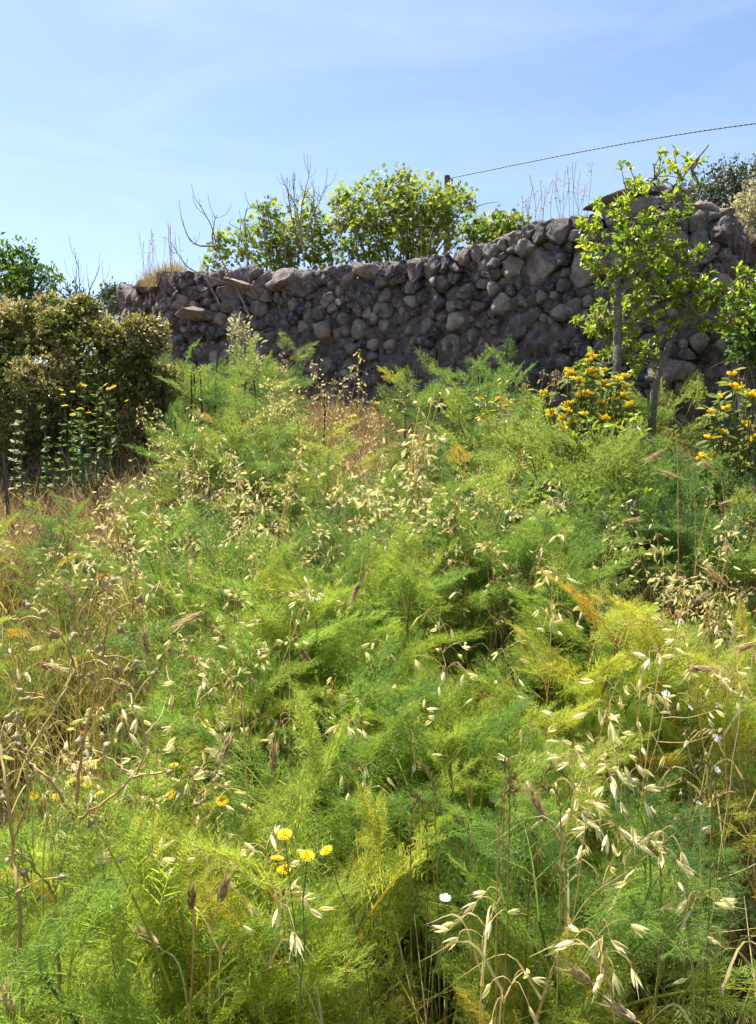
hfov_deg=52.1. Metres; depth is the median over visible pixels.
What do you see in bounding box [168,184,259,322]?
dead branches
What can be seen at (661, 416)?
fennel plant
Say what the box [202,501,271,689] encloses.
oat tuft
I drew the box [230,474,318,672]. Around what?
oat tuft
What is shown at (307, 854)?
yellow daisy
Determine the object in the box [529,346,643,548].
flowering sage
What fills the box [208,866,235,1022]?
barley
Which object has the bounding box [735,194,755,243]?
dry tuft
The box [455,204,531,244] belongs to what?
fig tree
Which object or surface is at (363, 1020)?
fennel plant
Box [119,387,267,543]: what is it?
fennel plant
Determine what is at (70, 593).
barley
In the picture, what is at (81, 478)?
leafy weed
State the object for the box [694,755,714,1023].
rye grass
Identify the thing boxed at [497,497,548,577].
pear sapling
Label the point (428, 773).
rye grass
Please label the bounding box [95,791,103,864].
yellow daisy
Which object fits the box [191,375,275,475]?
fennel plant
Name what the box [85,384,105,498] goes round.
leafy weed
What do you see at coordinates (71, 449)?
leafy weed
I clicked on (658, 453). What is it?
barley
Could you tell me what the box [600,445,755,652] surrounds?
fennel plant
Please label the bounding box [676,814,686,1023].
rye grass
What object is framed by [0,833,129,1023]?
fennel plant
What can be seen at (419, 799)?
rye grass
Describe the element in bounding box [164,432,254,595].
oat tuft
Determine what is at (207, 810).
dry stalk
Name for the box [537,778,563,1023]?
rye grass
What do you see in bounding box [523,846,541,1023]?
rye grass
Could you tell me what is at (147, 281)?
dry tuft
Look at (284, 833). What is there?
yellow daisy
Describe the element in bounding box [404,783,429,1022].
rye grass
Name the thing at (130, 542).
oat tuft
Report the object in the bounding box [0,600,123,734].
fennel plant
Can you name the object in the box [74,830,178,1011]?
wild oat
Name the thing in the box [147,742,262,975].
wild oat
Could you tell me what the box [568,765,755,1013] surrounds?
fennel plant
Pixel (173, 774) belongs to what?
dry stalk
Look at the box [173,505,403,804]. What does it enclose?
fennel plant
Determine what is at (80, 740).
dead thistle
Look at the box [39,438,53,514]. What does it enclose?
leafy weed
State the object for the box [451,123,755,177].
overhead cable
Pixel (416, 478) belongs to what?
oat sheaf
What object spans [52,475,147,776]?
oat tuft
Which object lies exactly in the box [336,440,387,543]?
oat tuft
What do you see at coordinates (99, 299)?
dry twigs
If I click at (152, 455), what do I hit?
fennel plant
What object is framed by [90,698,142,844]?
dry stalk
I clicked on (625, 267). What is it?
pear tree
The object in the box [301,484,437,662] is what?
oat tuft
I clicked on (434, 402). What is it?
old stalk
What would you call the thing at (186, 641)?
dry stalk
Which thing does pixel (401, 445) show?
barley
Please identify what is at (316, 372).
oat tuft
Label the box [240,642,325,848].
wild oat
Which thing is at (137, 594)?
fennel plant
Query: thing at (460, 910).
rye grass
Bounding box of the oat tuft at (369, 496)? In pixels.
[305,434,400,655]
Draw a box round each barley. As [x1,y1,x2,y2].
[0,968,16,1018]
[14,634,68,930]
[53,573,108,845]
[128,919,189,1023]
[136,622,160,824]
[163,583,252,899]
[187,873,197,1016]
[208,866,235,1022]
[215,687,256,1021]
[268,732,279,884]
[285,618,312,863]
[347,550,367,767]
[393,442,437,625]
[517,770,567,1016]
[554,956,622,1023]
[580,517,641,728]
[598,993,641,1023]
[633,647,725,860]
[637,432,682,649]
[654,589,712,777]
[659,469,700,654]
[679,499,733,688]
[695,557,749,863]
[699,458,727,649]
[730,642,755,655]
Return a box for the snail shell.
[702,825,710,833]
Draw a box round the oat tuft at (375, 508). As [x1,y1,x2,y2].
[348,462,423,604]
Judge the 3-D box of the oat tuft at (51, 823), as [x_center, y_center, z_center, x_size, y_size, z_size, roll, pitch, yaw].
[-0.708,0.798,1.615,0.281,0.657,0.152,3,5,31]
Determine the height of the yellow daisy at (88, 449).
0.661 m
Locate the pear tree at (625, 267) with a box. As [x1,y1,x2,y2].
[570,145,755,516]
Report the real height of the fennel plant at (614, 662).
0.849 m
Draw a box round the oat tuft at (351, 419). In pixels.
[334,378,376,489]
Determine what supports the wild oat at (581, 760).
on the ground at (448, 1002)
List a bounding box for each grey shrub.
[29,280,90,378]
[224,312,268,421]
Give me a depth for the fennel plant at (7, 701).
2.41 m
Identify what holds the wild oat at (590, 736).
on the ground at (448, 1002)
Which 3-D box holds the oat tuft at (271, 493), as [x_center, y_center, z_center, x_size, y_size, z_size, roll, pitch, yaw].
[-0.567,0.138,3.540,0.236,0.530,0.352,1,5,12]
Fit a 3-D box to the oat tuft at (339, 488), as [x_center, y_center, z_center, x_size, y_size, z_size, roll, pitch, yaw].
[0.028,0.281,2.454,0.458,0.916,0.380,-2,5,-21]
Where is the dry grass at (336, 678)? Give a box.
[0,392,755,1023]
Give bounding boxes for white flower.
[431,893,450,1023]
[628,691,669,971]
[663,704,692,978]
[696,803,718,981]
[703,734,720,1005]
[708,766,721,982]
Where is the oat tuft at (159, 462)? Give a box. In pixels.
[136,404,213,542]
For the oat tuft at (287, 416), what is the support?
on the ground at (448, 1002)
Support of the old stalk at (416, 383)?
on the ground at (448, 1002)
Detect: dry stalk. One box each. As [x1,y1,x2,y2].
[22,604,62,922]
[34,763,83,987]
[65,784,120,884]
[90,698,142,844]
[97,645,148,815]
[114,747,209,1022]
[122,716,222,851]
[133,680,177,939]
[134,737,183,844]
[156,631,194,829]
[183,620,243,892]
[183,769,215,873]
[607,689,719,993]
[636,736,732,1023]
[683,730,720,1007]
[685,674,754,1023]
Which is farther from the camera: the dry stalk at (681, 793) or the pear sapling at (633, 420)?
the pear sapling at (633, 420)
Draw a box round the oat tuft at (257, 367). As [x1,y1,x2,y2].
[237,348,286,415]
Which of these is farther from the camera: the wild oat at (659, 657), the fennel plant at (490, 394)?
the fennel plant at (490, 394)
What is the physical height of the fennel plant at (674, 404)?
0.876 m
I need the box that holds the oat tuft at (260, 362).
[248,351,285,402]
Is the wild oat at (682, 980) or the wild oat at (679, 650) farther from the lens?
the wild oat at (679, 650)
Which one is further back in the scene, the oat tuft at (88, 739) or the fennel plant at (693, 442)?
the fennel plant at (693, 442)
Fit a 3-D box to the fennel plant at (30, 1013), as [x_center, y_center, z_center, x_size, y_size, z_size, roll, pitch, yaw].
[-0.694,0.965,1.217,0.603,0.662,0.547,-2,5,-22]
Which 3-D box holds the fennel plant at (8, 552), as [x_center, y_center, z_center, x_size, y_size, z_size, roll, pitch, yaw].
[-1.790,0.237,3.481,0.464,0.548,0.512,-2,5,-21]
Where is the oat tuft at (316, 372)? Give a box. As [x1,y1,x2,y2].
[267,358,326,499]
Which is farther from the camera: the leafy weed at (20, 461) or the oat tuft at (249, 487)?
the leafy weed at (20, 461)
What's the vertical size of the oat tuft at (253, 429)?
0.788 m
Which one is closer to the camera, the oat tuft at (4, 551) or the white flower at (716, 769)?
the white flower at (716, 769)
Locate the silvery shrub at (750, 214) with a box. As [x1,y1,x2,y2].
[723,172,755,423]
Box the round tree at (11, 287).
[0,232,65,303]
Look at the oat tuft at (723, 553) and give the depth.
2.53 m
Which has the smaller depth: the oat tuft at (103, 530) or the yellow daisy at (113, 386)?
the oat tuft at (103, 530)
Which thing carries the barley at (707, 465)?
on the ground at (448, 1002)
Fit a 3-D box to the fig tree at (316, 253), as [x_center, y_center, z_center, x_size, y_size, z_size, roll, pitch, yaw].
[-1.248,-3.113,9.305,1.724,1.550,0.872,0,5,0]
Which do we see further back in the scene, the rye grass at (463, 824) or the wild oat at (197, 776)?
the wild oat at (197, 776)
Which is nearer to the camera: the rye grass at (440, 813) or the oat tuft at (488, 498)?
the rye grass at (440, 813)
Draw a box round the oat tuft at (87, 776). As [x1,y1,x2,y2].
[35,737,102,996]
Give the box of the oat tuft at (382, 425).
[345,382,409,517]
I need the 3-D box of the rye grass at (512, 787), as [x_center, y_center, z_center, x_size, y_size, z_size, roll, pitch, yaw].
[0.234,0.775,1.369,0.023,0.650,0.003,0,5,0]
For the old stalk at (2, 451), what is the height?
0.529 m
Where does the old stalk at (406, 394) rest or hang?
on the ground at (448, 1002)
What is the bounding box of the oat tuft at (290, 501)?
[188,467,310,685]
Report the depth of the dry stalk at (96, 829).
1.51 m
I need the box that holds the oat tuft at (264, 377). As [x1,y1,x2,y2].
[243,362,287,424]
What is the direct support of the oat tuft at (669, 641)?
on the ground at (448, 1002)
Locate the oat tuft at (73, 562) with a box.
[26,478,137,728]
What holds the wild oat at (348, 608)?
on the ground at (448, 1002)
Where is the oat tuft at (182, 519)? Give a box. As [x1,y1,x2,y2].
[166,476,201,565]
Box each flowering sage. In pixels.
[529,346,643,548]
[664,367,755,587]
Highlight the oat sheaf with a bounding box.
[390,387,449,634]
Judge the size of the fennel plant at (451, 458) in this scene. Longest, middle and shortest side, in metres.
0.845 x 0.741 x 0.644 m
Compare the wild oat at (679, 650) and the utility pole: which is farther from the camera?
the utility pole
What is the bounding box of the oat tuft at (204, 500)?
[169,449,237,637]
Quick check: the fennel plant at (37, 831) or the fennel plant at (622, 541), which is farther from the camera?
the fennel plant at (622, 541)
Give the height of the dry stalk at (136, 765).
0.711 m
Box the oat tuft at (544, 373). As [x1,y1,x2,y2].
[526,370,558,444]
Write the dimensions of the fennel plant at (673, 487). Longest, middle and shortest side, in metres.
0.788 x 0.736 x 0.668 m
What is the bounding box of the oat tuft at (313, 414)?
[278,378,343,503]
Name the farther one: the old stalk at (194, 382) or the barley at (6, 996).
the old stalk at (194, 382)
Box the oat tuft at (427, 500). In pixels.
[366,478,489,704]
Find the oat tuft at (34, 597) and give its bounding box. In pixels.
[4,551,58,713]
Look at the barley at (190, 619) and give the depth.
1.73 m
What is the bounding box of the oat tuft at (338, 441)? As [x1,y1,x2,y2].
[319,395,372,519]
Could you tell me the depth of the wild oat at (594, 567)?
2.22 m
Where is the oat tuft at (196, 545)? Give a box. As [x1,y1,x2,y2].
[175,516,245,638]
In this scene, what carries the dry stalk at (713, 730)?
on the ground at (448, 1002)
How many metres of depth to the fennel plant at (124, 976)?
1.14 m
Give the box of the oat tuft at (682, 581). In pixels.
[615,519,755,837]
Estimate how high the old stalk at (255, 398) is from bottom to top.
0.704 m
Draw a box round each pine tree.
[92,276,119,316]
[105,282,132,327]
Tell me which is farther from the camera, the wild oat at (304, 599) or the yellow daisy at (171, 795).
the wild oat at (304, 599)
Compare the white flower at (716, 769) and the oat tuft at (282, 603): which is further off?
the oat tuft at (282, 603)
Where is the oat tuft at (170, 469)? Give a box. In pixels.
[153,446,201,507]
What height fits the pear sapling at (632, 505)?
0.775 m
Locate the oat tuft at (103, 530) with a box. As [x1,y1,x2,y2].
[91,516,161,678]
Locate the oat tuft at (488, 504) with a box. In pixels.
[455,467,529,607]
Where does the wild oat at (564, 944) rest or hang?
on the ground at (448, 1002)
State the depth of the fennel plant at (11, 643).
2.88 m
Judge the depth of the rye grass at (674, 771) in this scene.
1.46 m
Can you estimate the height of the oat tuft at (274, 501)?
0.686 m
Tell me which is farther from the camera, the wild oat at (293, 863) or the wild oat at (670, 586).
the wild oat at (670, 586)
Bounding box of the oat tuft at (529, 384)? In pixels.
[519,370,563,422]
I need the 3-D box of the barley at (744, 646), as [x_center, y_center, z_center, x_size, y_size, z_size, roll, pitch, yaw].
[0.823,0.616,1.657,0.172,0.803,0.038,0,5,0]
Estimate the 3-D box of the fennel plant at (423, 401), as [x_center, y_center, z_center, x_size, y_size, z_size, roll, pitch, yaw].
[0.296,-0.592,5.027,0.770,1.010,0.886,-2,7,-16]
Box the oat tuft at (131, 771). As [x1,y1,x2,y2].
[80,722,166,985]
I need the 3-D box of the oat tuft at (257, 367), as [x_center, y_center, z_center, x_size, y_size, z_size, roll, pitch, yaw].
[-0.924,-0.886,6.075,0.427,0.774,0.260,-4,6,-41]
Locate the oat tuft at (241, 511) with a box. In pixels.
[144,446,298,690]
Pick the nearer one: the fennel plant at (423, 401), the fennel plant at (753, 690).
the fennel plant at (753, 690)
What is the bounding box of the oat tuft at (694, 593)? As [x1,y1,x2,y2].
[622,525,751,786]
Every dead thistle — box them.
[0,572,172,1023]
[0,599,107,1018]
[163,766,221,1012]
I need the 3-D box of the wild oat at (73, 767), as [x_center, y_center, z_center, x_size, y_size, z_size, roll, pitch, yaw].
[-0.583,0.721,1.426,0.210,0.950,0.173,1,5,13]
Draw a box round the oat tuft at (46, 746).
[4,686,109,866]
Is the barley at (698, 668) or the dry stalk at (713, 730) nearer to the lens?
the dry stalk at (713, 730)
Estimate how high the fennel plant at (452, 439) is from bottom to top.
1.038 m
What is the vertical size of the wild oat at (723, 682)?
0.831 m
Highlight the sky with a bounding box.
[0,0,755,362]
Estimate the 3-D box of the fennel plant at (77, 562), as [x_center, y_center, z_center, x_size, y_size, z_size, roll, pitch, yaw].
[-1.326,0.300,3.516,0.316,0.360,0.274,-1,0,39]
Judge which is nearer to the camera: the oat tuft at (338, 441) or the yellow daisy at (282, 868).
the yellow daisy at (282, 868)
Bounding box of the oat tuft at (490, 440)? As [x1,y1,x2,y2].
[462,375,532,484]
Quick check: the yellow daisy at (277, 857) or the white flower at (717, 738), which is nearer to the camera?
the yellow daisy at (277, 857)
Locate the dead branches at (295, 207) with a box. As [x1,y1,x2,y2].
[257,155,336,269]
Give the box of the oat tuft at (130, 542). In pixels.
[81,487,186,759]
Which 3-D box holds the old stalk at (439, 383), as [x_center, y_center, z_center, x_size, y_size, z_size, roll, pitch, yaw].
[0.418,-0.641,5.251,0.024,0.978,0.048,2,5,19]
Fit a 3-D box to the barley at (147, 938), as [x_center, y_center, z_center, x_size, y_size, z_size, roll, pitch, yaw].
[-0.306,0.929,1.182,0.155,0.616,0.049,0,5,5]
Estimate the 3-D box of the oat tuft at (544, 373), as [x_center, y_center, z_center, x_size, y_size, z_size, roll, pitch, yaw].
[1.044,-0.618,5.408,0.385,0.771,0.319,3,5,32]
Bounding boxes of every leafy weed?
[8,422,21,517]
[14,410,30,510]
[38,405,52,511]
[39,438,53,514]
[53,423,66,506]
[66,413,78,498]
[71,370,94,512]
[72,409,91,495]
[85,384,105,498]
[104,399,117,498]
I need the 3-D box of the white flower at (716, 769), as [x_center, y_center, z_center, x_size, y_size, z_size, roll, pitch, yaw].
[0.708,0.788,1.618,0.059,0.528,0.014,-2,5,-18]
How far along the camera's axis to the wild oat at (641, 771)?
1.22 m
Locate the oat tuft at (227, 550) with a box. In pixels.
[195,515,243,634]
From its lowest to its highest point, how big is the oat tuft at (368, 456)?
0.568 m
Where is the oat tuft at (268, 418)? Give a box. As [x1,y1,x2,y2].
[260,374,314,510]
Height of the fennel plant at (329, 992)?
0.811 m
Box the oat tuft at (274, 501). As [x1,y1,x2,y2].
[265,498,305,605]
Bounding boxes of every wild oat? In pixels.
[0,636,60,967]
[1,649,99,1018]
[53,699,150,952]
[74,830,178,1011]
[146,655,238,981]
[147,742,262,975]
[157,834,288,1022]
[187,598,263,735]
[237,825,321,1023]
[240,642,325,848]
[247,574,276,647]
[258,883,339,1023]
[296,594,327,742]
[318,714,413,1014]
[334,573,370,753]
[340,629,400,881]
[390,698,440,985]
[415,589,478,934]
[421,940,547,1023]
[423,886,526,1023]
[454,825,703,1023]
[462,538,513,692]
[464,630,541,762]
[493,706,563,970]
[494,646,652,1022]
[499,528,583,758]
[506,738,616,972]
[530,919,658,1023]
[535,749,595,996]
[560,687,657,983]
[567,700,672,1023]
[575,563,616,667]
[624,646,707,1008]
[630,611,698,784]
[648,877,743,1023]
[661,569,726,784]
[666,926,755,1023]
[675,591,755,943]
[690,610,755,894]
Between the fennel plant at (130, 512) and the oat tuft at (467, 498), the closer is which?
the oat tuft at (467, 498)
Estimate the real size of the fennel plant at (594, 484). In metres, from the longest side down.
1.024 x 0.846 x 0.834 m
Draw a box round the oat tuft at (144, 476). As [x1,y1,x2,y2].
[128,459,183,558]
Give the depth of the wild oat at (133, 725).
1.30 m
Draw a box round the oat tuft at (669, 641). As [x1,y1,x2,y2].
[664,630,755,962]
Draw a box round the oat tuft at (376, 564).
[351,514,402,663]
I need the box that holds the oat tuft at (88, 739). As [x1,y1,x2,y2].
[40,704,121,919]
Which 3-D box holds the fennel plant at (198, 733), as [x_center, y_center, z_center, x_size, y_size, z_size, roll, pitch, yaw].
[-0.381,0.613,1.940,0.654,0.808,0.686,3,6,11]
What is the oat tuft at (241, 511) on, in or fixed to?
on the ground at (448, 1002)
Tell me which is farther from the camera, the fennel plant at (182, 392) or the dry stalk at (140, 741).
the fennel plant at (182, 392)
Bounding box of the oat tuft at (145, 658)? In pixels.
[115,607,163,764]
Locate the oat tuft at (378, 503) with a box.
[354,491,453,689]
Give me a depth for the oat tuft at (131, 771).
1.60 m
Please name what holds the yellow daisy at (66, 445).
on the ground at (448, 1002)
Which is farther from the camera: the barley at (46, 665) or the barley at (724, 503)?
the barley at (724, 503)
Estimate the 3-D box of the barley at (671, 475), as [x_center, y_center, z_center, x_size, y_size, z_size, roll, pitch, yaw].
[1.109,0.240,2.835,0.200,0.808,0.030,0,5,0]
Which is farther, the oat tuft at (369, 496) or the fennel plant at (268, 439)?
the fennel plant at (268, 439)
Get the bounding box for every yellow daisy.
[29,791,40,963]
[49,793,58,903]
[59,389,74,484]
[61,394,70,492]
[63,405,85,498]
[67,391,74,495]
[70,413,102,495]
[77,408,90,505]
[80,776,86,944]
[82,383,93,503]
[82,779,94,854]
[87,412,95,508]
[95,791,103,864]
[98,383,106,505]
[106,387,110,483]
[111,385,117,442]
[138,763,178,944]
[165,790,197,946]
[216,796,238,886]
[270,855,294,1023]
[276,864,290,1022]
[277,828,302,1023]
[299,849,314,1023]
[320,845,373,1023]
[386,408,391,468]
[388,399,396,466]
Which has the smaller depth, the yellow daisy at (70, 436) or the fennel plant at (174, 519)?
the fennel plant at (174, 519)
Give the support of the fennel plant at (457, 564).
on the ground at (448, 1002)
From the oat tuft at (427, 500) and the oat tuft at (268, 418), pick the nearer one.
the oat tuft at (427, 500)
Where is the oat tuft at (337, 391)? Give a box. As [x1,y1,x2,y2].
[328,378,342,409]
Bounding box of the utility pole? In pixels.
[443,175,452,254]
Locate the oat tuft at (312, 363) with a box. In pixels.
[309,350,381,510]
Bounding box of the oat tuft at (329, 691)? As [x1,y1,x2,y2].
[205,674,349,904]
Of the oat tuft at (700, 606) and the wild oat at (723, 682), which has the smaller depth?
the wild oat at (723, 682)
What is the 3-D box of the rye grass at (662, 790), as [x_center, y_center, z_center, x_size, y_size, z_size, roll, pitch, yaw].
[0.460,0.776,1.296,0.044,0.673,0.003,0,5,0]
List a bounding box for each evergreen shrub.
[680,152,755,235]
[714,264,755,469]
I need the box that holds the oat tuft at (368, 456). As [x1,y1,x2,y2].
[360,426,382,481]
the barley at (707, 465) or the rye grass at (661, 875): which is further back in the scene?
the barley at (707, 465)
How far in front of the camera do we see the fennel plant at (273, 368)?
6.09 m
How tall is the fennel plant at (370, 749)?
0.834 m
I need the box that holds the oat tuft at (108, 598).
[73,554,163,776]
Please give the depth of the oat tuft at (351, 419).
4.81 m
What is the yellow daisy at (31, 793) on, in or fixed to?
on the ground at (448, 1002)
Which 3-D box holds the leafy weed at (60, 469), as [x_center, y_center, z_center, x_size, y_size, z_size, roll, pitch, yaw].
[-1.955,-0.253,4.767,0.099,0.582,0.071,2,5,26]
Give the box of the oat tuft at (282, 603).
[263,541,350,672]
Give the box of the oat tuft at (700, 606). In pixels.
[655,551,755,762]
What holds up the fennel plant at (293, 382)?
on the ground at (448, 1002)
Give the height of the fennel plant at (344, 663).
0.746 m
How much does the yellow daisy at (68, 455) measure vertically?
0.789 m
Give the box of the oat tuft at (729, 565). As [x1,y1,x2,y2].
[686,482,755,649]
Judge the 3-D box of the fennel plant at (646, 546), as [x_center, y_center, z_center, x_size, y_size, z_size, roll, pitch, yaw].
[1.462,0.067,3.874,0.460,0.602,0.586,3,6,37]
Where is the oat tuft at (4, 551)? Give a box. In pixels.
[0,522,51,694]
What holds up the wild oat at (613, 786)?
on the ground at (448, 1002)
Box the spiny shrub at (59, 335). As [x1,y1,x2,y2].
[0,289,187,480]
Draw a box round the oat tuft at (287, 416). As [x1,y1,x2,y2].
[259,378,309,517]
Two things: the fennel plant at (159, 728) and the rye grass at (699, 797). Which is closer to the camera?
the rye grass at (699, 797)
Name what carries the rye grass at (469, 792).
on the ground at (448, 1002)
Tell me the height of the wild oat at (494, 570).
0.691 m
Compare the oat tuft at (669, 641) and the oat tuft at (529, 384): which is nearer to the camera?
the oat tuft at (669, 641)
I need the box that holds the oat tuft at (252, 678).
[215,615,295,831]
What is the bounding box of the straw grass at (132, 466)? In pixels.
[0,389,738,620]
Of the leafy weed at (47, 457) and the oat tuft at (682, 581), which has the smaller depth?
the oat tuft at (682, 581)
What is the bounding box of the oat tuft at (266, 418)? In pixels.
[248,379,287,499]
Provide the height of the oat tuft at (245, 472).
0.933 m
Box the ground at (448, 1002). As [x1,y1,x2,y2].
[0,362,755,1023]
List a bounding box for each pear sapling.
[469,396,547,493]
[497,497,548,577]
[526,462,659,594]
[567,412,651,563]
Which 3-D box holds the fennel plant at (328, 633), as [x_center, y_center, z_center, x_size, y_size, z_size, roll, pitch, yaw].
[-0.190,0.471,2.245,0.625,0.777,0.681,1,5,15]
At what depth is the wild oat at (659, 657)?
1.51 m
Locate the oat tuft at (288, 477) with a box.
[274,435,332,559]
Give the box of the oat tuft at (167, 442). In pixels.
[145,397,209,565]
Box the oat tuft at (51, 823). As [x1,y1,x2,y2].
[7,751,80,960]
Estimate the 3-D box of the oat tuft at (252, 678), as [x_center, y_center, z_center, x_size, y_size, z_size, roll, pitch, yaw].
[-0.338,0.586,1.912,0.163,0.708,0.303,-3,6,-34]
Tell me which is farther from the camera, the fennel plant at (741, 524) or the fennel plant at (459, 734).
the fennel plant at (741, 524)
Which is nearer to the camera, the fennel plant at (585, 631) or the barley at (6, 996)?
the barley at (6, 996)
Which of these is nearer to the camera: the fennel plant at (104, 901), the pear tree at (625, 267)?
the fennel plant at (104, 901)
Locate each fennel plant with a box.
[0,511,34,617]
[0,538,112,655]
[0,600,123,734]
[0,613,30,693]
[0,615,49,780]
[0,676,381,1023]
[0,818,71,1010]
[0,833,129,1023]
[0,934,88,1023]
[12,491,104,598]
[17,825,253,1023]
[22,776,461,1023]
[33,888,273,1023]
[56,490,314,753]
[57,540,117,611]
[63,773,336,1023]
[96,608,353,899]
[98,555,216,686]
[99,475,175,549]
[105,622,340,855]
[112,553,207,660]
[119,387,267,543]
[121,499,217,597]
[122,397,237,516]
[123,339,247,449]
[141,358,247,469]
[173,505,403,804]
[176,364,244,434]
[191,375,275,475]
[198,406,318,555]
[201,405,301,529]
[213,354,311,481]
[214,330,316,427]
[214,541,412,824]
[222,350,321,443]
[232,394,294,452]
[240,612,495,921]
[247,414,389,547]
[255,629,551,1023]
[264,467,387,609]
[271,501,397,658]
[296,445,430,604]
[310,516,491,727]
[328,1007,383,1023]
[329,450,474,637]
[339,631,601,992]
[348,439,551,682]
[367,346,486,484]
[388,477,635,733]
[396,434,581,648]
[399,728,755,1023]
[403,462,535,611]
[407,360,530,489]
[407,885,690,1023]
[417,375,559,532]
[423,457,678,729]
[424,698,708,1023]
[428,544,734,861]
[429,338,539,462]
[436,426,560,556]
[464,412,554,502]
[468,392,667,598]
[478,557,635,745]
[479,397,614,527]
[498,385,571,491]
[516,414,704,622]
[517,646,755,918]
[529,468,614,569]
[553,595,755,885]
[559,436,693,600]
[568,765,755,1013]
[578,382,675,511]
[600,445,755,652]
[605,369,726,479]
[610,438,682,552]
[617,438,755,610]
[622,412,746,549]
[634,472,713,574]
[680,600,755,860]
[698,484,755,666]
[722,564,755,694]
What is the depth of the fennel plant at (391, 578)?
2.30 m
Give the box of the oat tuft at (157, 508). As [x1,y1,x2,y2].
[123,484,264,825]
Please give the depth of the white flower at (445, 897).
1.22 m
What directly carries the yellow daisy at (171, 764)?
on the ground at (448, 1002)
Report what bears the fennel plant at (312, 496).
on the ground at (448, 1002)
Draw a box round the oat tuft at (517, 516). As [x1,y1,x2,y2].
[481,496,565,736]
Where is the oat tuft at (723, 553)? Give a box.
[651,510,746,741]
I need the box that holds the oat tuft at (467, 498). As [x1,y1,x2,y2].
[441,447,531,668]
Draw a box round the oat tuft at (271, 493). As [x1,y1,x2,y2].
[222,483,273,565]
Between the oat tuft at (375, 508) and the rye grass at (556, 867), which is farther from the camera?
the oat tuft at (375, 508)
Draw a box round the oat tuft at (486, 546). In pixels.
[469,474,564,719]
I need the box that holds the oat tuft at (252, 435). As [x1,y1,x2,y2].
[234,421,265,471]
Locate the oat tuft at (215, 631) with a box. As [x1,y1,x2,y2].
[120,614,219,739]
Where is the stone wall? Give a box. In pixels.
[116,182,755,452]
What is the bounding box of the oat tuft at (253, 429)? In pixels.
[231,382,282,512]
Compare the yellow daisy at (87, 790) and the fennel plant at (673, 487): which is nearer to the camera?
the yellow daisy at (87, 790)
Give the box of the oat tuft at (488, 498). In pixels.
[449,454,513,614]
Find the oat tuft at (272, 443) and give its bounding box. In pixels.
[242,415,287,474]
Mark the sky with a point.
(111, 111)
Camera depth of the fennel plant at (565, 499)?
3.86 m
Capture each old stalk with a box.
[1,450,14,535]
[3,452,8,535]
[32,457,42,529]
[187,347,192,471]
[193,350,196,433]
[198,367,202,449]
[214,350,217,418]
[253,380,256,450]
[321,385,325,476]
[404,350,411,454]
[414,345,421,439]
[430,360,436,476]
[437,345,440,469]
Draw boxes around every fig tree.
[198,187,345,272]
[320,161,493,265]
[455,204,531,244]
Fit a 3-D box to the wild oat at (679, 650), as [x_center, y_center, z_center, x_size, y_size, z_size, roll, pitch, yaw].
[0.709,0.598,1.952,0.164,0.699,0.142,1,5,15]
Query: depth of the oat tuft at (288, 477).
3.46 m
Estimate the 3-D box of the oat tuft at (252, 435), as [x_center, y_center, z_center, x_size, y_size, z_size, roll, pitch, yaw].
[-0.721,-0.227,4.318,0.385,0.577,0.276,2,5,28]
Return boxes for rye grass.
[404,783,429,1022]
[408,791,421,1023]
[417,758,440,1022]
[417,759,439,1023]
[425,830,461,1022]
[435,802,450,1023]
[445,760,454,1011]
[450,808,474,1023]
[455,839,475,1023]
[466,782,473,1021]
[494,783,520,1023]
[497,756,512,1023]
[499,768,519,1023]
[508,773,517,1018]
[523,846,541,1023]
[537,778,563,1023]
[538,760,555,1019]
[544,849,571,1023]
[553,760,571,1022]
[643,781,670,1023]
[646,839,663,1023]
[658,819,665,1023]
[664,758,693,1023]
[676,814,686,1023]
[682,787,706,1023]
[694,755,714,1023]
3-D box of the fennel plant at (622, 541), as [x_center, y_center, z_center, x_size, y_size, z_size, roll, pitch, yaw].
[0.622,0.263,2.709,0.767,0.917,0.766,4,6,39]
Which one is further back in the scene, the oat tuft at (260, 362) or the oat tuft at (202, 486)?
the oat tuft at (260, 362)
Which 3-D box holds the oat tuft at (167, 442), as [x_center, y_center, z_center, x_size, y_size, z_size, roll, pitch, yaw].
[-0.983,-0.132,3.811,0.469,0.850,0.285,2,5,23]
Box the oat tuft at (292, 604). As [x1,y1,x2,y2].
[171,576,324,834]
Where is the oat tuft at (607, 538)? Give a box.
[503,487,632,710]
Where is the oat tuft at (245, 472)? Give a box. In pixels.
[209,432,307,666]
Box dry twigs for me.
[64,238,109,301]
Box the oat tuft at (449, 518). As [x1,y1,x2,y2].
[415,496,508,697]
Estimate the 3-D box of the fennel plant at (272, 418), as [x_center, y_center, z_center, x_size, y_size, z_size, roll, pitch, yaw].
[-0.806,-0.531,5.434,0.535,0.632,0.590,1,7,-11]
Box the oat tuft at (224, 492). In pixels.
[212,473,257,565]
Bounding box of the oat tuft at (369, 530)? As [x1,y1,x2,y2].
[348,485,433,661]
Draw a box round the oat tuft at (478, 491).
[383,458,507,666]
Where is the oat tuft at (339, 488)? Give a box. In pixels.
[305,457,442,679]
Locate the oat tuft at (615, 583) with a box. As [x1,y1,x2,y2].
[511,571,618,704]
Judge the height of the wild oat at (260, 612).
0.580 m
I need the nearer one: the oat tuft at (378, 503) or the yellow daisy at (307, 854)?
the yellow daisy at (307, 854)
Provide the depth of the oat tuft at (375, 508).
2.85 m
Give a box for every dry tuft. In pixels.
[128,224,192,286]
[287,220,433,276]
[516,161,595,229]
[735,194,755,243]
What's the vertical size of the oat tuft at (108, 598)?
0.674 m
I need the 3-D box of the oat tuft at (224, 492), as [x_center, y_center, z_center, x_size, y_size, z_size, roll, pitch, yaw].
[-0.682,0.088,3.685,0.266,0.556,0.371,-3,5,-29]

